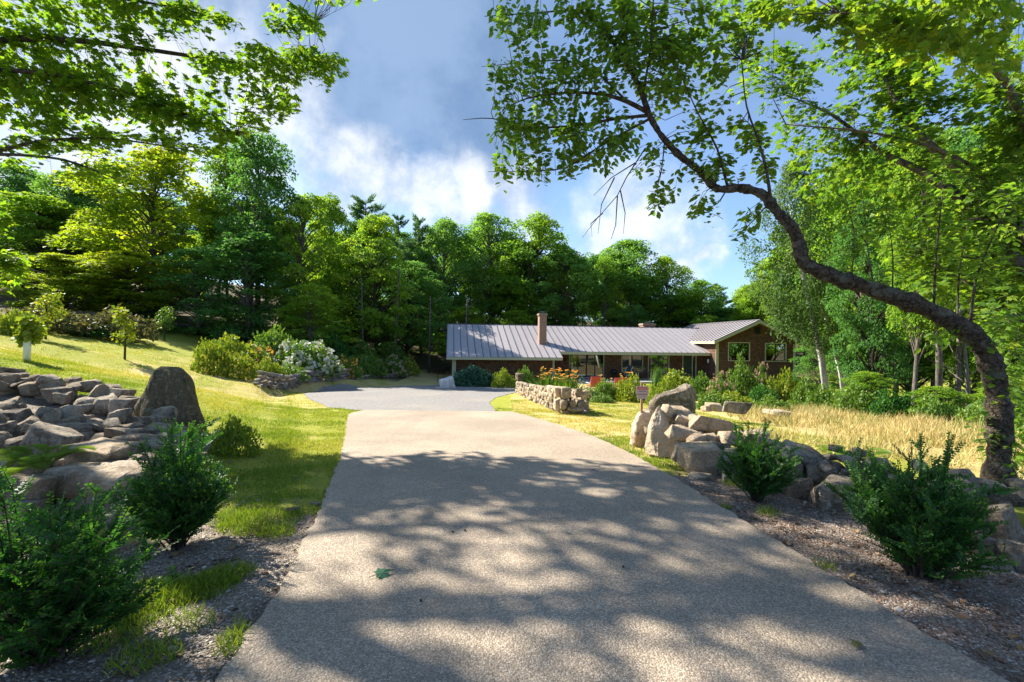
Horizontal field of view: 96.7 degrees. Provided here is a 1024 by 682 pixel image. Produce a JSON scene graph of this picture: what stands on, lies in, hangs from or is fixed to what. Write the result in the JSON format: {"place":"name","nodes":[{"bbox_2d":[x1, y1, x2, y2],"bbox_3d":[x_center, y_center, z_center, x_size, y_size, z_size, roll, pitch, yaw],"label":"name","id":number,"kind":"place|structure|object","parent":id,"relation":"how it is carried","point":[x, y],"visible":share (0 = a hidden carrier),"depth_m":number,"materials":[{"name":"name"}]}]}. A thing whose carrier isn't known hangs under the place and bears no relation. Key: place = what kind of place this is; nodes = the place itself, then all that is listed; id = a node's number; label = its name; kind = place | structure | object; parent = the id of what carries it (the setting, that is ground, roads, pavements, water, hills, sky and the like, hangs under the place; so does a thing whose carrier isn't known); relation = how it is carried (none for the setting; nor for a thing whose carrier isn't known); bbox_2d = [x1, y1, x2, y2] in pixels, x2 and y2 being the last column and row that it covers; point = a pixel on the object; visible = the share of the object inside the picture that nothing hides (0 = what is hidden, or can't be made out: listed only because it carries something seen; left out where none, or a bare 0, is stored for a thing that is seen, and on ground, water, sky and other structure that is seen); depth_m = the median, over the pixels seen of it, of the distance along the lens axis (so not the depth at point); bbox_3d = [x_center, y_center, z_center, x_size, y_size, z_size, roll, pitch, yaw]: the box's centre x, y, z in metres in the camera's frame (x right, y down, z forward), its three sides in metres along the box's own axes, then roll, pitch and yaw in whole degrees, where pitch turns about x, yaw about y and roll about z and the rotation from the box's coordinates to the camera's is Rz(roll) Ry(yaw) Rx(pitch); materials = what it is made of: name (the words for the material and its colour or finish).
{"place":"outdoors","nodes":[
{"label":"outdoors","id":0,"kind":"place"},
{"bbox_2d":[0,274,1023,681],"bbox_3d":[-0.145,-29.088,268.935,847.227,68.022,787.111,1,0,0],"label":"ground","id":1,"kind":"structure","parent":0,"point":[254,596],"depth_m":3.60,"materials":[{"name":"green plant"}]},
{"bbox_2d":[0,306,39,335],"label":"lime bush","id":2,"kind":"object","parent":1,"relation":"on","point":[9,323],"visible":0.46,"depth_m":19.44,"materials":[{"name":"green plant"}]},
{"bbox_2d":[9,313,47,360],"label":"young tree","id":3,"kind":"object","parent":1,"relation":"on","point":[28,331],"visible":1,"depth_m":11.07,"materials":[{"name":"green plant"}]},
{"bbox_2d":[0,162,68,288],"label":"dark maple","id":4,"kind":"object","parent":1,"relation":"on","point":[18,181],"visible":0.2,"depth_m":56.04,"materials":[{"name":"green plant"}]},
{"bbox_2d":[24,288,67,338],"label":"young tree","id":5,"kind":"object","parent":1,"relation":"on","point":[46,303],"visible":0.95,"depth_m":20.82,"materials":[{"name":"green plant"}]},
{"bbox_2d":[0,300,102,334],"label":"brown brush","id":6,"kind":"object","parent":1,"relation":"on","point":[71,320],"visible":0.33,"depth_m":23.71,"materials":[{"name":"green plant"}]},
{"bbox_2d":[0,190,118,297],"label":"hill maple","id":7,"kind":"object","parent":1,"relation":"on","point":[28,212],"visible":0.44,"depth_m":48.97,"materials":[{"name":"green plant"}]},
{"bbox_2d":[3,170,133,298],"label":"hill oak","id":8,"kind":"object","parent":1,"relation":"on","point":[71,195],"visible":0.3,"depth_m":53.66,"materials":[{"name":"green plant"}]},
{"bbox_2d":[0,252,145,311],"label":"golden sapling","id":9,"kind":"object","parent":1,"relation":"on","point":[57,260],"visible":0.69,"depth_m":33.86,"materials":[{"name":"green plant"}]},
{"bbox_2d":[0,465,192,671],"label":"leafy shrub","id":10,"kind":"object","parent":1,"relation":"on","point":[55,599],"visible":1,"depth_m":2.15,"materials":[{"name":"green plant"}]},
{"bbox_2d":[0,366,197,529],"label":"rubble wall","id":11,"kind":"structure","parent":1,"relation":"on","point":[107,463],"depth_m":5.41,"materials":[{"name":"grey stone"}]},
{"bbox_2d":[0,451,62,478],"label":"fern","id":12,"kind":"object","parent":11,"relation":"on","point":[19,468],"visible":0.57,"depth_m":4.01,"materials":[{"name":"green plant"}]},
{"bbox_2d":[0,444,95,470],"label":"grass","id":13,"kind":"structure","parent":11,"relation":"on","point":[28,458],"depth_m":4.20,"materials":[{"name":"green plant"}]},
{"bbox_2d":[70,303,161,341],"bbox_3d":[-23.114,-1.111,26.392,4.831,2.314,4.265,1,0,12],"label":"brown brush","id":14,"kind":"object","parent":1,"relation":"on","point":[143,331],"visible":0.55,"depth_m":26.12,"materials":[{"name":"green plant"}]},
{"bbox_2d":[41,250,192,315],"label":"golden understory tree","id":15,"kind":"object","parent":1,"relation":"on","point":[129,261],"visible":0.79,"depth_m":35.60,"materials":[{"name":"green plant"}]},
{"bbox_2d":[110,305,138,359],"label":"young tree","id":16,"kind":"object","parent":1,"relation":"on","point":[121,315],"visible":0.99,"depth_m":19.30,"materials":[{"name":"green plant"}]},
{"bbox_2d":[35,143,232,318],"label":"golden maple","id":17,"kind":"object","parent":1,"relation":"on","point":[158,170],"visible":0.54,"depth_m":41.48,"materials":[{"name":"green plant"}]},
{"bbox_2d":[119,197,202,280],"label":"forest tree","id":18,"kind":"object","parent":1,"relation":"on","point":[176,204],"visible":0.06,"depth_m":64.67,"materials":[{"name":"green plant"}]},
{"bbox_2d":[100,416,237,551],"bbox_3d":[-2.596,1.089,3.470,0.760,1.010,0.822,0,0,38],"label":"leafy shrub","id":19,"kind":"object","parent":1,"relation":"on","point":[186,498],"visible":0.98,"depth_m":3.39,"materials":[{"name":"green plant"}]},
{"bbox_2d":[133,366,207,440],"bbox_3d":[-5.271,1.161,7.038,1.644,1.551,0.735,1,0,34],"label":"standing boulder","id":20,"kind":"object","parent":1,"relation":"on","point":[170,386],"visible":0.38,"depth_m":6.80,"materials":[{"name":"stone"}]},
{"bbox_2d":[0,0,376,295],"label":"overhanging maple","id":21,"kind":"object","parent":1,"relation":"on","point":[78,84],"visible":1,"depth_m":9.28,"materials":[{"name":"green plant"}]},
{"bbox_2d":[128,248,250,334],"bbox_3d":[-26.683,-4.028,37.685,9.174,7.457,9.575,1,0,-37],"label":"dark understory tree","id":22,"kind":"object","parent":1,"relation":"on","point":[201,325],"visible":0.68,"depth_m":36.97,"materials":[{"name":"green plant"}]},
{"bbox_2d":[187,336,235,375],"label":"yellow bush","id":23,"kind":"object","parent":1,"relation":"on","point":[203,356],"visible":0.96,"depth_m":20.77,"materials":[{"name":"green plant"}]},
{"bbox_2d":[187,144,254,321],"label":"tall light tree","id":24,"kind":"object","parent":1,"relation":"on","point":[222,166],"visible":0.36,"depth_m":44.77,"materials":[{"name":"green plant"}]},
{"bbox_2d":[206,331,261,363],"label":"lime bush","id":25,"kind":"object","parent":1,"relation":"on","point":[238,347],"visible":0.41,"depth_m":25.65,"materials":[{"name":"green plant"}]},
{"bbox_2d":[205,414,263,458],"bbox_3d":[-3.804,1.305,6.266,0.693,0.647,0.623,1,0,-9],"label":"lime bush","id":26,"kind":"object","parent":1,"relation":"on","point":[242,437],"visible":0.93,"depth_m":6.15,"materials":[{"name":"green plant"}]},
{"bbox_2d":[216,350,262,380],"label":"yellow bush","id":27,"kind":"object","parent":1,"relation":"on","point":[241,363],"visible":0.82,"depth_m":21.18,"materials":[{"name":"green plant"}]},
{"bbox_2d":[168,229,320,346],"bbox_3d":[-22.446,-4.218,38.167,10.623,9.895,11.087,1,0,33],"label":"broad dark oak","id":28,"kind":"object","parent":1,"relation":"on","point":[238,241],"visible":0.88,"depth_m":36.67,"materials":[{"name":"green plant"}]},
{"bbox_2d":[212,126,305,341],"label":"tall dark tree","id":29,"kind":"object","parent":1,"relation":"on","point":[271,185],"visible":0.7,"depth_m":40.56,"materials":[{"name":"green plant"}]},
{"bbox_2d":[250,323,300,365],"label":"leafy bush","id":30,"kind":"object","parent":1,"relation":"on","point":[270,336],"visible":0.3,"depth_m":28.27,"materials":[{"name":"green plant"}]},
{"bbox_2d":[259,192,344,349],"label":"yellow green maple","id":31,"kind":"object","parent":1,"relation":"on","point":[299,242],"visible":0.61,"depth_m":41.44,"materials":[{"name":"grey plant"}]},
{"bbox_2d":[270,337,344,379],"bbox_3d":[-12.622,1.067,27.728,5.226,2.621,4.116,1,0,21],"label":"hydrangea","id":32,"kind":"object","parent":1,"relation":"on","point":[309,355],"visible":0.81,"depth_m":26.97,"materials":[{"name":"white plant"}]},
{"bbox_2d":[271,283,362,356],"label":"arching shrub tree","id":33,"kind":"object","parent":1,"relation":"on","point":[311,300],"visible":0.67,"depth_m":36.44,"materials":[{"name":"green plant"}]},
{"bbox_2d":[302,192,357,326],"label":"pale ash","id":34,"kind":"object","parent":1,"relation":"on","point":[335,214],"visible":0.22,"depth_m":49.59,"materials":[{"name":"green plant"}]},
{"bbox_2d":[253,368,409,389],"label":"retaining wall","id":35,"kind":"structure","parent":1,"relation":"on","point":[276,381],"depth_m":23.22,"materials":[{"name":"grey stone"}]},
{"bbox_2d":[317,331,358,361],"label":"dark bush","id":36,"kind":"object","parent":1,"relation":"on","point":[342,346],"visible":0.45,"depth_m":36.48,"materials":[{"name":"green plant"}]},
{"bbox_2d":[307,246,402,345],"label":"layered maple","id":37,"kind":"object","parent":1,"relation":"on","point":[359,275],"visible":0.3,"depth_m":44.01,"materials":[{"name":"green plant"}]},
{"bbox_2d":[333,192,395,331],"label":"skyline pine","id":38,"kind":"object","parent":1,"relation":"on","point":[360,206],"visible":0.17,"depth_m":57.46,"materials":[{"name":"green plant"}]},
{"bbox_2d":[349,351,388,376],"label":"leafy bush","id":39,"kind":"object","parent":1,"relation":"on","point":[370,365],"visible":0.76,"depth_m":35.38,"materials":[{"name":"green plant"}]},
{"bbox_2d":[319,213,418,349],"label":"autumn tinged maple","id":40,"kind":"object","parent":1,"relation":"on","point":[375,239],"visible":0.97,"depth_m":42.98,"materials":[{"name":"green plant"}]},
{"bbox_2d":[379,354,412,377],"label":"pink flower bush","id":41,"kind":"object","parent":1,"relation":"on","point":[394,367],"visible":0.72,"depth_m":38.27,"materials":[{"name":"green plant"}]},
{"bbox_2d":[304,383,514,410],"bbox_3d":[-4.916,2.723,23.858,11.919,1.258,20.658,1,0,0],"label":"gravel court","id":42,"kind":"object","parent":1,"relation":"on","point":[421,397],"visible":0.9,"depth_m":20.28,"materials":[{"name":"grey gravel"}]},
{"bbox_2d":[373,260,454,357],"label":"shaded maple","id":43,"kind":"object","parent":1,"relation":"on","point":[430,285],"visible":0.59,"depth_m":48.79,"materials":[{"name":"green plant"}]},
{"bbox_2d":[400,212,437,333],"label":"third pine","id":44,"kind":"object","parent":1,"relation":"on","point":[411,244],"visible":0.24,"depth_m":61.51,"materials":[{"name":"green plant"}]},
{"bbox_2d":[0,333,844,521],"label":"lawn grass","id":45,"kind":"structure","parent":1,"relation":"on","point":[288,440],"depth_m":9.88,"materials":[{"name":"green plant"}]},
{"bbox_2d":[402,307,446,355],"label":"understory tree","id":46,"kind":"object","parent":1,"relation":"on","point":[421,349],"visible":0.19,"depth_m":53.15,"materials":[{"name":"green plant"}]},
{"bbox_2d":[408,216,481,346],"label":"round oak","id":47,"kind":"object","parent":1,"relation":"on","point":[448,238],"visible":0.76,"depth_m":61.01,"materials":[{"name":"green plant"}]},
{"bbox_2d":[65,478,836,677],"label":"grass tufts","id":48,"kind":"object","parent":1,"relation":"on","point":[189,587],"visible":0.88,"depth_m":2.78,"materials":[{"name":"green plant"}]},
{"bbox_2d":[431,306,492,353],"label":"understory tree","id":49,"kind":"object","parent":1,"relation":"on","point":[460,309],"visible":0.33,"depth_m":57.64,"materials":[{"name":"green plant"}]},
{"bbox_2d":[448,363,493,386],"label":"juniper","id":50,"kind":"object","parent":1,"relation":"on","point":[471,375],"visible":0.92,"depth_m":33.28,"materials":[{"name":"green plant"}]},
{"bbox_2d":[446,211,527,323],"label":"domed oak","id":51,"kind":"object","parent":1,"relation":"on","point":[484,223],"visible":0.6,"depth_m":63.47,"materials":[{"name":"green plant"}]},
{"bbox_2d":[482,238,536,324],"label":"forest tree","id":52,"kind":"object","parent":1,"relation":"on","point":[496,258],"visible":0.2,"depth_m":62.27,"materials":[{"name":"green plant"}]},
{"bbox_2d":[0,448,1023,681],"bbox_3d":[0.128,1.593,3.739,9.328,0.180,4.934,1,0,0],"label":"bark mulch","id":53,"kind":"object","parent":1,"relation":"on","point":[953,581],"visible":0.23,"depth_m":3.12,"materials":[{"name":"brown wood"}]},
{"bbox_2d":[0,479,1023,681],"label":"pebbles","id":54,"kind":"object","parent":1,"relation":"on","point":[899,609],"visible":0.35,"depth_m":2.97,"materials":[{"name":"grey stone"}]},
{"bbox_2d":[491,309,536,324],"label":"understory tree","id":55,"kind":"object","parent":1,"relation":"on","point":[517,318],"visible":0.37,"depth_m":57.30,"materials":[{"name":"green plant"}]},
{"bbox_2d":[485,210,589,320],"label":"broad oak","id":56,"kind":"object","parent":1,"relation":"on","point":[540,226],"visible":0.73,"depth_m":59.84,"materials":[{"name":"green plant"}]},
{"bbox_2d":[67,476,1023,676],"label":"fallen twigs","id":57,"kind":"object","parent":1,"relation":"on","point":[302,533],"depth_m":3.05,"materials":[{"name":"brown wood"}]},
{"bbox_2d":[515,373,589,414],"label":"garden wall","id":58,"kind":"structure","parent":1,"relation":"on","point":[566,400],"depth_m":14.10,"materials":[{"name":"stone"}]},
{"bbox_2d":[516,249,609,325],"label":"oak","id":59,"kind":"object","parent":1,"relation":"on","point":[564,315],"visible":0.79,"depth_m":59.29,"materials":[{"name":"green plant"}]},
{"bbox_2d":[579,256,627,325],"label":"bright cone tree","id":60,"kind":"object","parent":1,"relation":"on","point":[606,299],"visible":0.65,"depth_m":60.56,"materials":[{"name":"green plant"}]},
{"bbox_2d":[587,255,650,325],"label":"forest tree","id":61,"kind":"object","parent":1,"relation":"on","point":[627,288],"visible":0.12,"depth_m":64.49,"materials":[{"name":"green plant"}]},
{"bbox_2d":[446,311,804,380],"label":"ranch house","id":62,"kind":"structure","parent":1,"relation":"on","point":[710,350],"depth_m":41.62,"materials":[{"name":"metal"}]},
{"bbox_2d":[613,372,650,402],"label":"lime bush","id":63,"kind":"object","parent":1,"relation":"on","point":[627,389],"visible":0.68,"depth_m":19.64,"materials":[{"name":"green plant"}]},
{"bbox_2d":[584,239,680,325],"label":"ridge oak","id":64,"kind":"object","parent":1,"relation":"on","point":[632,246],"visible":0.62,"depth_m":62.22,"materials":[{"name":"green plant"}]},
{"bbox_2d":[615,304,652,352],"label":"understory tree","id":65,"kind":"object","parent":1,"relation":"on","point":[638,308],"visible":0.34,"depth_m":57.10,"materials":[{"name":"green plant"}]},
{"bbox_2d":[630,409,652,447],"bbox_3d":[2.209,1.500,7.674,0.495,0.744,0.607,1,0,0],"label":"pale boulder","id":66,"kind":"object","parent":1,"relation":"on","point":[638,435],"visible":0.64,"depth_m":7.43,"materials":[{"name":"stone"}]},
{"bbox_2d":[612,277,681,327],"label":"forest tree","id":67,"kind":"object","parent":1,"relation":"on","point":[646,298],"visible":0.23,"depth_m":63.23,"materials":[{"name":"green plant"}]},
{"bbox_2d":[645,406,676,457],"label":"leaning slab","id":68,"kind":"structure","parent":1,"relation":"on","point":[659,443],"depth_m":6.75,"materials":[{"name":"stone"}]},
{"bbox_2d":[632,255,703,326],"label":"sloping oak","id":69,"kind":"object","parent":1,"relation":"on","point":[665,261],"visible":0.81,"depth_m":62.81,"materials":[{"name":"green plant"}]},
{"bbox_2d":[648,383,696,424],"bbox_3d":[3.363,1.401,9.656,1.059,1.041,1.071,1,0,12],"label":"boulder","id":70,"kind":"object","parent":1,"relation":"on","point":[684,395],"visible":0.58,"depth_m":9.23,"materials":[{"name":"stone"}]},
{"bbox_2d":[682,278,728,324],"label":"skyline oak","id":71,"kind":"object","parent":1,"relation":"on","point":[716,303],"visible":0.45,"depth_m":65.47,"materials":[{"name":"green plant"}]},
{"bbox_2d":[727,351,757,400],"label":"tall bush","id":72,"kind":"object","parent":1,"relation":"on","point":[744,386],"visible":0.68,"depth_m":22.65,"materials":[{"name":"green plant"}]},
{"bbox_2d":[463,0,1023,506],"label":"arching apple tree","id":73,"kind":"object","parent":1,"relation":"on","point":[675,46],"visible":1,"depth_m":5.39,"materials":[{"name":"green plant"}]},
{"bbox_2d":[727,284,771,323],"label":"forest tree","id":74,"kind":"object","parent":1,"relation":"on","point":[738,307],"visible":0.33,"depth_m":58.77,"materials":[{"name":"green plant"}]},
{"bbox_2d":[713,417,804,502],"bbox_3d":[2.532,1.232,4.703,0.812,0.893,0.800,1,0,-24],"label":"leafy shrub","id":75,"kind":"object","parent":1,"relation":"on","point":[759,482],"visible":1,"depth_m":4.62,"materials":[{"name":"green plant"}]},
{"bbox_2d":[736,259,801,330],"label":"forest tree","id":76,"kind":"object","parent":1,"relation":"on","point":[761,298],"visible":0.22,"depth_m":56.28,"materials":[{"name":"green plant"}]},
{"bbox_2d":[766,366,798,402],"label":"lime bush","id":77,"kind":"object","parent":1,"relation":"on","point":[784,384],"visible":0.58,"depth_m":22.20,"materials":[{"name":"green plant"}]},
{"bbox_2d":[736,156,845,389],"bbox_3d":[14.231,-2.792,22.669,5.368,13.140,4.548,1,0,0],"label":"birch tree","id":78,"kind":"object","parent":1,"relation":"on","point":[788,177],"visible":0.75,"depth_m":22.43,"materials":[{"name":"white plant"}]},
{"bbox_2d":[787,376,827,407],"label":"leafy bush","id":79,"kind":"object","parent":1,"relation":"on","point":[798,395],"visible":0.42,"depth_m":20.28,"materials":[{"name":"green plant"}]},
{"bbox_2d":[788,329,843,391],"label":"shade tree","id":80,"kind":"object","parent":1,"relation":"on","point":[807,364],"visible":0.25,"depth_m":33.06,"materials":[{"name":"green plant"}]},
{"bbox_2d":[798,383,841,407],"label":"leafy bush","id":81,"kind":"object","parent":1,"relation":"on","point":[825,396],"visible":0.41,"depth_m":17.86,"materials":[{"name":"green plant"}]},
{"bbox_2d":[782,279,861,392],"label":"birch tree","id":82,"kind":"object","parent":1,"relation":"on","point":[825,343],"visible":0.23,"depth_m":23.46,"materials":[{"name":"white plant"}]},
{"bbox_2d":[643,404,1023,571],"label":"fieldstone wall","id":83,"kind":"structure","parent":1,"relation":"on","point":[696,448],"depth_m":5.05,"materials":[{"name":"stone"}]},
{"bbox_2d":[786,151,919,365],"bbox_3d":[19.675,-3.297,26.062,7.276,14.956,7.335,1,0,-38],"label":"tree","id":84,"kind":"object","parent":1,"relation":"on","point":[836,209],"visible":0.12,"depth_m":25.96,"materials":[{"name":"green plant"}]},
{"bbox_2d":[824,380,886,416],"bbox_3d":[12.386,2.166,16.454,2.043,1.503,1.686,0,0,43],"label":"leafy bush","id":85,"kind":"object","parent":1,"relation":"on","point":[862,400],"visible":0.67,"depth_m":16.25,"materials":[{"name":"green plant"}]},
{"bbox_2d":[820,196,913,398],"bbox_3d":[14.592,-1.311,18.581,3.274,9.200,3.300,1,0,29],"label":"dark edge maple","id":86,"kind":"object","parent":1,"relation":"on","point":[870,341],"visible":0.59,"depth_m":18.35,"materials":[{"name":"green plant"}]},
{"bbox_2d":[834,371,905,415],"bbox_3d":[13.325,2.013,16.931,2.337,1.800,2.522,1,0,-26],"label":"rounded green bush","id":87,"kind":"object","parent":1,"relation":"on","point":[866,384],"visible":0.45,"depth_m":16.82,"materials":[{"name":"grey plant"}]},
{"bbox_2d":[718,401,1023,451],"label":"hay","id":88,"kind":"object","parent":1,"relation":"on","point":[820,416],"visible":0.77,"depth_m":11.62,"materials":[{"name":"yellow plant"}]},
{"bbox_2d":[725,0,1023,468],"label":"maple","id":89,"kind":"object","parent":1,"relation":"on","point":[908,41],"visible":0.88,"depth_m":7.23,"materials":[{"name":"green plant"}]},
{"bbox_2d":[737,424,1023,471],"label":"dry weeds","id":90,"kind":"object","parent":1,"relation":"on","point":[900,444],"visible":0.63,"depth_m":8.01,"materials":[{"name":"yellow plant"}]},
{"bbox_2d":[864,387,917,419],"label":"dark bush","id":91,"kind":"object","parent":1,"relation":"on","point":[893,402],"visible":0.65,"depth_m":15.24,"materials":[{"name":"green plant"}]},
{"bbox_2d":[834,153,985,396],"bbox_3d":[19.610,-2.568,22.294,6.075,12.847,6.716,1,0,9],"label":"wood maple","id":92,"kind":"object","parent":1,"relation":"on","point":[930,362],"visible":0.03,"depth_m":21.85,"materials":[{"name":"green plant"}]},
{"bbox_2d":[876,334,954,407],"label":"dark low tree","id":93,"kind":"object","parent":1,"relation":"on","point":[920,369],"visible":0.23,"depth_m":20.59,"materials":[{"name":"green plant"}]},
{"bbox_2d":[822,429,1022,582],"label":"leafy shrub","id":94,"kind":"object","parent":1,"relation":"on","point":[922,539],"visible":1,"depth_m":3.10,"materials":[{"name":"green plant"}]},
{"bbox_2d":[876,117,969,408],"bbox_3d":[13.963,-2.236,15.463,2.606,10.632,2.649,1,0,-39],"label":"grey trunk tree","id":95,"kind":"object","parent":1,"relation":"on","point":[918,325],"visible":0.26,"depth_m":15.42,"materials":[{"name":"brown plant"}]},
{"bbox_2d":[894,386,975,418],"bbox_3d":[13.542,2.100,14.513,2.346,1.346,2.174,1,0,17],"label":"shrub","id":96,"kind":"object","parent":1,"relation":"on","point":[948,394],"visible":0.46,"depth_m":14.36,"materials":[{"name":"green plant"}]},
{"bbox_2d":[907,392,963,422],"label":"leafy bush","id":97,"kind":"object","parent":1,"relation":"on","point":[935,407],"visible":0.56,"depth_m":13.38,"materials":[{"name":"green plant"}]},
{"bbox_2d":[935,126,982,389],"bbox_3d":[37.817,-6.821,39.088,9.543,23.284,9.134,1,0,-38],"label":"forest tree","id":98,"kind":"object","parent":1,"relation":"on","point":[956,137],"visible":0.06,"depth_m":37.90,"materials":[{"name":"green plant"}]},
{"bbox_2d":[896,141,1023,401],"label":"edge maple","id":99,"kind":"object","parent":1,"relation":"on","point":[952,360],"visible":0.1,"depth_m":18.78,"materials":[{"name":"green plant"}]},
{"bbox_2d":[951,396,1016,429],"bbox_3d":[12.263,1.987,11.809,1.468,1.131,1.212,1,0,15],"label":"leafy bush","id":100,"kind":"object","parent":1,"relation":"on","point":[970,412],"visible":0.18,"depth_m":11.89,"materials":[{"name":"green plant"}]},
{"bbox_2d":[0,0,1023,320],"label":"sky","id":101,"kind":"structure","parent":0,"point":[395,128],"materials":[{"name":"blue"}]},
{"bbox_2d":[215,410,1009,681],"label":"driveway","id":102,"kind":"structure","parent":0,"point":[525,576],"depth_m":2.97,"materials":[{"name":"concrete"}]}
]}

